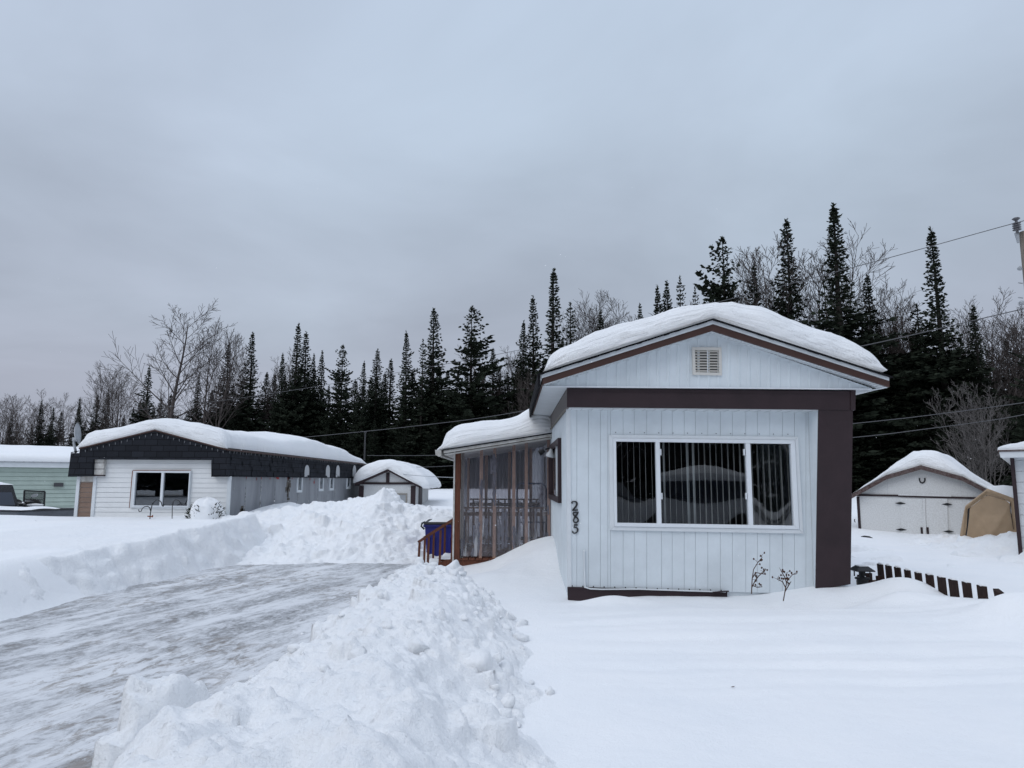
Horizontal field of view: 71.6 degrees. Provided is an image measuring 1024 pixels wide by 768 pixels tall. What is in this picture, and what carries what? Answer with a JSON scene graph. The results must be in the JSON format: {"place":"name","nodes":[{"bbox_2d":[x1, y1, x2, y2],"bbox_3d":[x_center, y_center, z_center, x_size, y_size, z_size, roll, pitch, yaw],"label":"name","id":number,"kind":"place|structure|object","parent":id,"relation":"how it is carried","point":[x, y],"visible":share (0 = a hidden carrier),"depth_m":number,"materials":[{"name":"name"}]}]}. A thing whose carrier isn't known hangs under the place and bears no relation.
{"place":"outdoors","nodes":[
{"label":"outdoors","id":0,"kind":"place"},
{"bbox_2d":[0,562,413,767],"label":"driveway","id":1,"kind":"structure","parent":0,"point":[67,669],"depth_m":7.00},
{"bbox_2d":[0,488,1023,767],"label":"snow ground","id":2,"kind":"structure","parent":0,"point":[902,672],"depth_m":5.67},
{"bbox_2d":[0,394,31,444],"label":"birch tree","id":3,"kind":"object","parent":2,"relation":"on","point":[4,422],"visible":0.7,"depth_m":74.55,"materials":[{"name":"grey plant"}]},
{"bbox_2d":[16,494,42,506],"bbox_3d":[-14.898,3.733,21.684,1.196,0.759,0.332,0,-8,0],"label":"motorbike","id":4,"kind":"object","parent":2,"relation":"on","point":[30,502],"visible":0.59,"depth_m":21.62,"materials":[{"name":"metal"}]},
{"bbox_2d":[0,388,67,444],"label":"birch tree","id":5,"kind":"object","parent":2,"relation":"on","point":[32,426],"visible":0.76,"depth_m":72.39,"materials":[{"name":"grey plant"}]},
{"bbox_2d":[23,490,45,505],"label":"trailer gate","id":6,"kind":"structure","parent":2,"relation":"on","point":[33,492],"depth_m":23.20,"materials":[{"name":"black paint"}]},
{"bbox_2d":[0,482,73,515],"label":"pickup truck","id":7,"kind":"object","parent":2,"relation":"on","point":[9,504],"visible":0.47,"depth_m":19.60,"materials":[{"name":"grey plastic"}]},
{"bbox_2d":[0,445,79,507],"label":"green house","id":8,"kind":"structure","parent":2,"relation":"on","point":[33,467],"depth_m":28.04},
{"bbox_2d":[30,399,49,445],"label":"spruce tree","id":9,"kind":"object","parent":2,"relation":"on","point":[38,442],"visible":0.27,"depth_m":72.78,"materials":[{"name":"green plant"}]},
{"bbox_2d":[40,407,56,445],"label":"spruce tree","id":10,"kind":"object","parent":2,"relation":"on","point":[48,442],"visible":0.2,"depth_m":70.02,"materials":[{"name":"green plant"}]},
{"bbox_2d":[40,392,89,446],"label":"birch tree","id":11,"kind":"object","parent":2,"relation":"on","point":[61,425],"visible":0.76,"depth_m":71.67,"materials":[{"name":"grey plant"}]},
{"bbox_2d":[61,363,124,439],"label":"birch tree","id":12,"kind":"object","parent":2,"relation":"on","point":[99,383],"visible":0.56,"depth_m":69.15,"materials":[{"name":"grey plant"}]},
{"bbox_2d":[82,363,156,430],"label":"birch tree","id":13,"kind":"object","parent":2,"relation":"on","point":[114,397],"visible":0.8,"depth_m":68.39,"materials":[{"name":"grey plant"}]},
{"bbox_2d":[0,513,266,604],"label":"snow bank","id":14,"kind":"structure","parent":2,"relation":"on","point":[114,556],"depth_m":11.54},
{"bbox_2d":[129,366,159,424],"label":"spruce tree","id":15,"kind":"object","parent":2,"relation":"on","point":[136,415],"visible":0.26,"depth_m":66.42,"materials":[{"name":"green plant"}]},
{"bbox_2d":[96,301,237,423],"bbox_3d":[-29.677,0.910,61.762,9.994,16.740,9.763,0,-8,5],"label":"aspen tree","id":16,"kind":"object","parent":2,"relation":"on","point":[174,398],"visible":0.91,"depth_m":61.50,"materials":[{"name":"plant"}]},
{"bbox_2d":[152,390,197,419],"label":"birch tree","id":17,"kind":"object","parent":2,"relation":"on","point":[162,414],"visible":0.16,"depth_m":66.93,"materials":[{"name":"grey plant"}]},
{"bbox_2d":[183,377,206,422],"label":"spruce tree","id":18,"kind":"object","parent":2,"relation":"on","point":[197,410],"visible":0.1,"depth_m":67.19,"materials":[{"name":"green plant"}]},
{"bbox_2d":[184,497,225,519],"bbox_3d":[-7.031,2.913,16.321,0.961,0.640,0.912,0,-8,0],"label":"shrub","id":19,"kind":"object","parent":2,"relation":"on","point":[203,508],"visible":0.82,"depth_m":16.11,"materials":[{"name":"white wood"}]},
{"bbox_2d":[167,317,254,427],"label":"aspen tree","id":20,"kind":"object","parent":2,"relation":"on","point":[221,381],"visible":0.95,"depth_m":62.64,"materials":[{"name":"plant"}]},
{"bbox_2d":[189,345,237,429],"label":"spruce tree","id":21,"kind":"object","parent":2,"relation":"on","point":[212,419],"visible":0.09,"depth_m":67.01,"materials":[{"name":"green plant"}]},
{"bbox_2d":[68,418,366,516],"bbox_3d":[-9.225,3.002,26.216,5.080,3.804,19.079,0,-8,0],"label":"mobile home","id":22,"kind":"object","parent":2,"relation":"on","point":[130,477],"visible":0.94,"depth_m":16.95,"materials":[{"name":"white plastic"}]},
{"bbox_2d":[72,423,80,452],"bbox_3d":[-10.478,1.303,17.140,0.238,0.727,0.543,7,-11,-43],"label":"satellite dish","id":23,"kind":"object","parent":22,"relation":"attached to","point":[77,434],"visible":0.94,"depth_m":17.20,"materials":[{"name":"metal"}]},
{"bbox_2d":[129,470,191,508],"bbox_3d":[-8.331,2.498,16.842,1.416,0.913,0.100,0,-8,0],"label":"window","id":24,"kind":"structure","parent":22,"relation":"in","point":[134,473],"depth_m":16.81,"materials":[{"name":"white plastic"}]},
{"bbox_2d":[82,432,354,464],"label":"string lights","id":25,"kind":"object","parent":22,"relation":"attached to","point":[222,449],"visible":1,"depth_m":16.84,"materials":[{"name":"grey"}]},
{"bbox_2d":[215,332,267,431],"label":"spruce tree","id":26,"kind":"object","parent":2,"relation":"on","point":[246,423],"visible":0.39,"depth_m":64.20,"materials":[{"name":"green plant"}]},
{"bbox_2d":[229,349,303,431],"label":"birch tree","id":27,"kind":"object","parent":2,"relation":"on","point":[269,408],"visible":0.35,"depth_m":68.05,"materials":[{"name":"grey plant"}]},
{"bbox_2d":[269,354,298,435],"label":"spruce tree","id":28,"kind":"object","parent":2,"relation":"on","point":[281,392],"visible":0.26,"depth_m":62.52,"materials":[{"name":"green plant"}]},
{"bbox_2d":[258,323,333,439],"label":"spruce tree","id":29,"kind":"object","parent":2,"relation":"on","point":[302,406],"visible":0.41,"depth_m":62.21,"materials":[{"name":"green plant"}]},
{"bbox_2d":[280,331,323,440],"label":"spruce tree","id":30,"kind":"object","parent":2,"relation":"on","point":[305,366],"visible":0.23,"depth_m":63.90,"materials":[{"name":"green plant"}]},
{"bbox_2d":[303,350,330,442],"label":"spruce tree","id":31,"kind":"object","parent":2,"relation":"on","point":[320,396],"visible":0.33,"depth_m":63.71,"materials":[{"name":"green plant"}]},
{"bbox_2d":[91,557,557,767],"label":"snow heap","id":32,"kind":"object","parent":2,"relation":"on","point":[419,663],"visible":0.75,"depth_m":3.69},
{"bbox_2d":[311,345,358,453],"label":"spruce tree","id":33,"kind":"object","parent":2,"relation":"on","point":[336,423],"visible":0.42,"depth_m":62.52,"materials":[{"name":"green plant"}]},
{"bbox_2d":[333,418,350,450],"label":"spruce tree","id":34,"kind":"object","parent":2,"relation":"on","point":[339,445],"visible":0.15,"depth_m":60.44,"materials":[{"name":"green plant"}]},
{"bbox_2d":[219,487,490,564],"bbox_3d":[-3.874,3.240,16.956,7.080,1.555,8.480,0,-8,0],"label":"snow pile","id":35,"kind":"object","parent":2,"relation":"on","point":[380,525],"visible":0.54,"depth_m":14.99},
{"bbox_2d":[340,361,372,463],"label":"spruce tree","id":36,"kind":"object","parent":2,"relation":"on","point":[359,434],"visible":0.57,"depth_m":58.41,"materials":[{"name":"green plant"}]},
{"bbox_2d":[348,348,395,460],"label":"spruce tree","id":37,"kind":"object","parent":2,"relation":"on","point":[376,408],"visible":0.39,"depth_m":60.40,"materials":[{"name":"green plant"}]},
{"bbox_2d":[361,420,384,463],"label":"spruce tree","id":38,"kind":"object","parent":2,"relation":"on","point":[372,445],"visible":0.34,"depth_m":56.85,"materials":[{"name":"green plant"}]},
{"bbox_2d":[367,359,398,449],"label":"spruce tree","id":39,"kind":"object","parent":2,"relation":"on","point":[390,397],"visible":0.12,"depth_m":65.03,"materials":[{"name":"green plant"}]},
{"bbox_2d":[353,459,440,504],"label":"garden shed","id":40,"kind":"structure","parent":2,"relation":"on","point":[372,478],"depth_m":29.57,"materials":[{"name":"white paint"}]},
{"bbox_2d":[381,330,424,459],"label":"spruce tree","id":41,"kind":"object","parent":2,"relation":"on","point":[405,415],"visible":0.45,"depth_m":58.43,"materials":[{"name":"green plant"}]},
{"bbox_2d":[385,425,421,463],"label":"spruce tree","id":42,"kind":"object","parent":2,"relation":"on","point":[398,449],"visible":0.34,"depth_m":56.04,"materials":[{"name":"green plant"}]},
{"bbox_2d":[404,339,431,467],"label":"spruce tree","id":43,"kind":"object","parent":2,"relation":"on","point":[422,391],"visible":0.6,"depth_m":56.85,"materials":[{"name":"green plant"}]},
{"bbox_2d":[410,418,453,488],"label":"spruce tree","id":44,"kind":"object","parent":2,"relation":"on","point":[431,446],"visible":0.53,"depth_m":54.34,"materials":[{"name":"green plant"}]},
{"bbox_2d":[393,307,473,477],"bbox_3d":[-5.712,1.199,58.414,9.649,15.453,8.708,-2,-8,15],"label":"spruce tree","id":45,"kind":"object","parent":2,"relation":"on","point":[435,410],"visible":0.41,"depth_m":58.20,"materials":[{"name":"green plant"}]},
{"bbox_2d":[420,516,452,555],"bbox_3d":[-1.500,3.240,14.662,0.716,0.988,0.810,0,-8,0],"label":"recycling bin","id":46,"kind":"object","parent":2,"relation":"on","point":[430,525],"visible":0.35,"depth_m":14.32,"materials":[{"name":"blue plastic"}]},
{"bbox_2d":[423,305,517,478],"bbox_3d":[-1.567,0.992,55.371,10.887,15.084,8.937,-6,-10,38],"label":"spruce tree","id":47,"kind":"object","parent":2,"relation":"on","point":[464,402],"visible":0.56,"depth_m":55.93,"materials":[{"name":"green plant"}]},
{"bbox_2d":[483,348,505,415],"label":"spruce tree","id":48,"kind":"object","parent":2,"relation":"on","point":[493,357],"visible":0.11,"depth_m":62.03,"materials":[{"name":"green plant"}]},
{"bbox_2d":[456,333,539,421],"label":"birch tree","id":49,"kind":"object","parent":2,"relation":"on","point":[511,374],"visible":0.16,"depth_m":60.93,"materials":[{"name":"grey plant"}]},
{"bbox_2d":[499,319,530,418],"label":"spruce tree","id":50,"kind":"object","parent":2,"relation":"on","point":[522,364],"visible":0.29,"depth_m":56.02,"materials":[{"name":"green plant"}]},
{"bbox_2d":[501,368,536,415],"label":"birch tree","id":51,"kind":"object","parent":2,"relation":"on","point":[524,387],"visible":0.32,"depth_m":53.95,"materials":[{"name":"grey plant"}]},
{"bbox_2d":[507,295,547,409],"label":"spruce tree","id":52,"kind":"object","parent":2,"relation":"on","point":[534,364],"visible":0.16,"depth_m":58.12,"materials":[{"name":"green plant"}]},
{"bbox_2d":[511,268,570,414],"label":"spruce tree","id":53,"kind":"object","parent":2,"relation":"on","point":[553,326],"visible":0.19,"depth_m":55.65,"materials":[{"name":"green plant"}]},
{"bbox_2d":[561,302,579,345],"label":"spruce tree","id":54,"kind":"object","parent":2,"relation":"on","point":[570,322],"visible":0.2,"depth_m":58.36,"materials":[{"name":"green plant"}]},
{"bbox_2d":[539,291,617,367],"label":"birch tree","id":55,"kind":"object","parent":2,"relation":"on","point":[584,325],"visible":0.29,"depth_m":60.02,"materials":[{"name":"grey plant"}]},
{"bbox_2d":[572,290,628,342],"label":"birch tree","id":56,"kind":"object","parent":2,"relation":"on","point":[598,313],"visible":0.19,"depth_m":61.40,"materials":[{"name":"grey plant"}]},
{"bbox_2d":[586,290,693,334],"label":"birch tree","id":57,"kind":"object","parent":2,"relation":"on","point":[618,312],"visible":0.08,"depth_m":61.64,"materials":[{"name":"grey plant"}]},
{"bbox_2d":[659,280,672,312],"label":"spruce tree","id":58,"kind":"object","parent":2,"relation":"on","point":[666,293],"visible":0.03,"depth_m":56.19,"materials":[{"name":"green plant"}]},
{"bbox_2d":[529,302,892,600],"bbox_3d":[2.484,2.046,16.836,4.363,4.083,17.086,0,-8,0],"label":"mobile home","id":59,"kind":"object","parent":2,"relation":"on","point":[698,449],"visible":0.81,"depth_m":8.80,"materials":[{"name":"white paint"}]},
{"bbox_2d":[435,409,551,565],"bbox_3d":[-0.314,1.986,14.386,2.075,3.368,4.154,0,-8,0],"label":"enclosed porch","id":60,"kind":"object","parent":59,"relation":"attached to","point":[496,462],"visible":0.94,"depth_m":12.75,"materials":[{"name":"red wood"}]},
{"bbox_2d":[418,518,454,565],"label":"porch steps","id":61,"kind":"structure","parent":60,"relation":"attached to","point":[445,559],"depth_m":12.54,"materials":[{"name":"red wood"}]},
{"bbox_2d":[515,483,546,546],"bbox_3d":[0.361,2.478,13.111,0.599,1.299,0.390,0,-8,0],"label":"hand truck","id":62,"kind":"object","parent":60,"relation":"on","point":[545,522],"visible":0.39,"depth_m":13.07,"materials":[{"name":"brown"}]},
{"bbox_2d":[548,438,561,502],"bbox_3d":[0.684,1.398,11.343,0.070,0.914,2.674,0,-8,0],"label":"window","id":63,"kind":"structure","parent":59,"relation":"in","point":[554,464],"depth_m":11.01,"materials":[{"name":"brown paint"}]},
{"bbox_2d":[367,402,1023,455],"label":"power line","id":64,"kind":"object","parent":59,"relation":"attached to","point":[853,423],"visible":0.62,"depth_m":18.87,"materials":[{"name":"grey metal"}]},
{"bbox_2d":[609,435,802,533],"bbox_3d":[2.420,1.265,9.002,2.396,1.217,0.277,0,-8,0],"label":"window","id":65,"kind":"structure","parent":59,"relation":"in","point":[796,527],"depth_m":8.93,"materials":[{"name":"white plastic"}]},
{"bbox_2d":[694,236,747,303],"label":"spruce tree","id":66,"kind":"object","parent":2,"relation":"on","point":[715,292],"visible":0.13,"depth_m":52.74,"materials":[{"name":"green plant"}]},
{"bbox_2d":[721,261,773,307],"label":"birch tree","id":67,"kind":"object","parent":2,"relation":"on","point":[746,284],"visible":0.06,"depth_m":54.74,"materials":[{"name":"grey plant"}]},
{"bbox_2d":[745,263,761,305],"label":"spruce tree","id":68,"kind":"object","parent":2,"relation":"on","point":[752,291],"visible":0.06,"depth_m":52.68,"materials":[{"name":"green plant"}]},
{"bbox_2d":[707,232,829,321],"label":"birch tree","id":69,"kind":"object","parent":2,"relation":"on","point":[766,292],"visible":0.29,"depth_m":50.07,"materials":[{"name":"grey plant"}]},
{"bbox_2d":[764,219,810,326],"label":"spruce tree","id":70,"kind":"object","parent":2,"relation":"on","point":[788,278],"visible":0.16,"depth_m":49.83,"materials":[{"name":"green plant"}]},
{"bbox_2d":[762,219,918,353],"bbox_3d":[21.791,-1.581,49.877,10.078,18.935,11.472,6,-10,-36],"label":"birch tree","id":71,"kind":"object","parent":2,"relation":"on","point":[822,278],"visible":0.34,"depth_m":49.41,"materials":[{"name":"grey plant"}]},
{"bbox_2d":[851,565,874,584],"bbox_3d":[4.493,2.552,9.092,0.230,0.448,0.230,0,-8,0],"label":"garden lantern","id":72,"kind":"object","parent":2,"relation":"on","point":[861,570],"visible":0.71,"depth_m":9.05,"materials":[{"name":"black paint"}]},
{"bbox_2d":[852,409,890,492],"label":"spruce tree","id":73,"kind":"object","parent":2,"relation":"on","point":[862,441],"visible":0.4,"depth_m":41.49,"materials":[{"name":"green plant"}]},
{"bbox_2d":[801,202,943,483],"bbox_3d":[21.781,-2.222,45.797,13.260,19.084,13.940,3,-8,-22],"label":"spruce tree","id":74,"kind":"object","parent":2,"relation":"on","point":[869,408],"visible":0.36,"depth_m":43.28,"materials":[{"name":"green plant"}]},
{"bbox_2d":[852,405,898,490],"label":"spruce tree","id":75,"kind":"object","parent":2,"relation":"on","point":[892,449],"visible":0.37,"depth_m":41.46,"materials":[{"name":"green plant"}]},
{"bbox_2d":[855,274,906,426],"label":"spruce tree","id":76,"kind":"object","parent":2,"relation":"on","point":[867,279],"visible":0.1,"depth_m":46.90,"materials":[{"name":"green plant"}]},
{"bbox_2d":[850,278,957,416],"bbox_3d":[25.799,0.277,47.561,8.388,14.659,7.369,3,-8,-18],"label":"birch tree","id":77,"kind":"object","parent":2,"relation":"on","point":[902,348],"visible":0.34,"depth_m":46.87,"materials":[{"name":"grey plant"}]},
{"bbox_2d":[889,403,933,463],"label":"spruce tree","id":78,"kind":"object","parent":2,"relation":"on","point":[900,454],"visible":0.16,"depth_m":41.15,"materials":[{"name":"green plant"}]},
{"bbox_2d":[903,304,937,439],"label":"spruce tree","id":79,"kind":"object","parent":2,"relation":"on","point":[917,317],"visible":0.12,"depth_m":45.30,"materials":[{"name":"green plant"}]},
{"bbox_2d":[852,450,993,533],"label":"barn shed","id":80,"kind":"structure","parent":2,"relation":"on","point":[925,492],"depth_m":17.95,"materials":[{"name":"grey"}]},
{"bbox_2d":[896,498,922,533],"bbox_3d":[10.088,3.537,18.006,0.645,1.251,0.049,-5,-9,36],"label":"door","id":81,"kind":"structure","parent":80,"relation":"in","point":[911,509],"depth_m":17.99,"materials":[{"name":"white paint"}]},
{"bbox_2d":[926,498,952,533],"bbox_3d":[10.627,3.466,17.621,0.623,1.228,0.049,-5,-9,36],"label":"door","id":82,"kind":"structure","parent":80,"relation":"in","point":[936,509],"depth_m":17.66,"materials":[{"name":"white paint"}]},
{"bbox_2d":[907,397,946,452],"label":"spruce tree","id":83,"kind":"object","parent":2,"relation":"on","point":[929,425],"visible":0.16,"depth_m":40.71,"materials":[{"name":"green plant"}]},
{"bbox_2d":[856,562,1003,598],"bbox_3d":[4.765,2.530,8.253,0.468,0.640,2.629,0,-8,0],"label":"picket fence","id":84,"kind":"object","parent":2,"relation":"on","point":[982,592],"visible":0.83,"depth_m":8.15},
{"bbox_2d":[874,288,986,391],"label":"birch tree","id":85,"kind":"object","parent":2,"relation":"on","point":[893,328],"visible":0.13,"depth_m":47.79,"materials":[{"name":"grey plant"}]},
{"bbox_2d":[853,226,1016,468],"bbox_3d":[25.069,-1.345,43.398,10.095,16.729,9.602,2,-8,-10],"label":"spruce tree","id":86,"kind":"object","parent":2,"relation":"on","point":[949,362],"visible":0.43,"depth_m":42.10,"materials":[{"name":"green plant"}]},
{"bbox_2d":[851,531,1023,566],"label":"snow mound","id":87,"kind":"object","parent":2,"relation":"on","point":[1001,547],"visible":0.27,"depth_m":13.95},
{"bbox_2d":[897,296,1001,386],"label":"birch tree","id":88,"kind":"object","parent":2,"relation":"on","point":[968,334],"visible":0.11,"depth_m":47.61,"materials":[{"name":"grey plant"}]},
{"bbox_2d":[933,403,988,471],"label":"spruce tree","id":89,"kind":"object","parent":2,"relation":"on","point":[944,436],"visible":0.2,"depth_m":38.52,"materials":[{"name":"green plant"}]},
{"bbox_2d":[923,380,1009,479],"bbox_3d":[21.358,2.696,32.903,3.148,6.089,3.400,-1,-8,9],"label":"bare shrub","id":90,"kind":"object","parent":2,"relation":"on","point":[954,451],"visible":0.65,"depth_m":32.76,"materials":[{"name":"plant"}]},
{"bbox_2d":[932,305,1009,475],"bbox_3d":[26.873,1.074,41.456,5.764,11.431,6.386,2,-8,-14],"label":"spruce tree","id":91,"kind":"object","parent":2,"relation":"on","point":[977,357],"visible":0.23,"depth_m":40.99,"materials":[{"name":"green plant"}]},
{"bbox_2d":[942,394,1016,497],"bbox_3d":[21.283,2.998,31.837,2.903,5.198,2.688,0,-8,5],"label":"bare shrub","id":92,"kind":"object","parent":2,"relation":"on","point":[991,457],"visible":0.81,"depth_m":31.86,"materials":[{"name":"plant"}]},
{"bbox_2d":[960,397,1011,498],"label":"spruce tree","id":93,"kind":"object","parent":2,"relation":"on","point":[1006,473],"visible":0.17,"depth_m":37.41,"materials":[{"name":"green plant"}]},
{"bbox_2d":[960,485,1015,537],"bbox_3d":[10.587,2.821,15.602,1.230,1.192,2.278,-5,-9,36],"label":"tarp shelter","id":94,"kind":"object","parent":2,"relation":"on","point":[990,514],"visible":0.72,"depth_m":14.80,"materials":[{"name":"beige fabric"}]},
{"bbox_2d":[967,495,1012,537],"bbox_3d":[9.911,2.809,14.773,0.840,0.973,0.086,-5,-9,36],"label":"door panel","id":95,"kind":"structure","parent":94,"relation":"in","point":[991,515],"depth_m":14.78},
{"bbox_2d":[953,290,1023,440],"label":"birch tree","id":96,"kind":"object","parent":2,"relation":"on","point":[1015,391],"visible":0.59,"depth_m":42.56,"materials":[{"name":"grey plant"}]},
{"bbox_2d":[967,394,1019,485],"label":"spruce tree","id":97,"kind":"object","parent":2,"relation":"on","point":[1009,420],"visible":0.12,"depth_m":37.89,"materials":[{"name":"green plant"}]},
{"bbox_2d":[966,305,1023,404],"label":"birch tree","id":98,"kind":"object","parent":2,"relation":"on","point":[1008,324],"visible":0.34,"depth_m":45.34,"materials":[{"name":"grey plant"}]},
{"bbox_2d":[997,441,1023,553],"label":"mobile home","id":99,"kind":"object","parent":2,"relation":"on","point":[1012,455],"visible":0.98,"depth_m":13.08,"materials":[{"name":"white"}]},
{"bbox_2d":[997,339,1023,428],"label":"spruce tree","id":100,"kind":"object","parent":2,"relation":"on","point":[1010,388],"visible":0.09,"depth_m":44.38,"materials":[{"name":"green plant"}]},
{"bbox_2d":[998,353,1023,484],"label":"spruce tree","id":101,"kind":"object","parent":2,"relation":"on","point":[1017,436],"visible":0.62,"depth_m":31.50,"materials":[{"name":"green plant"}]},
{"bbox_2d":[1012,217,1023,305],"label":"utility pole","id":102,"kind":"object","parent":2,"relation":"on","point":[1016,226],"visible":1,"depth_m":17.60,"materials":[{"name":"grey wood"}]},
{"bbox_2d":[309,308,1023,436],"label":"power line","id":103,"kind":"object","parent":102,"relation":"attached to","point":[861,346],"visible":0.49,"depth_m":19.39,"materials":[{"name":"grey metal"}]},
{"bbox_2d":[0,220,1023,421],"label":"power line","id":104,"kind":"object","parent":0,"point":[588,334],"visible":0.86,"depth_m":22.56,"materials":[{"name":"grey metal"}]},
{"bbox_2d":[0,0,1023,445],"label":"sky","id":105,"kind":"structure","parent":0,"point":[621,140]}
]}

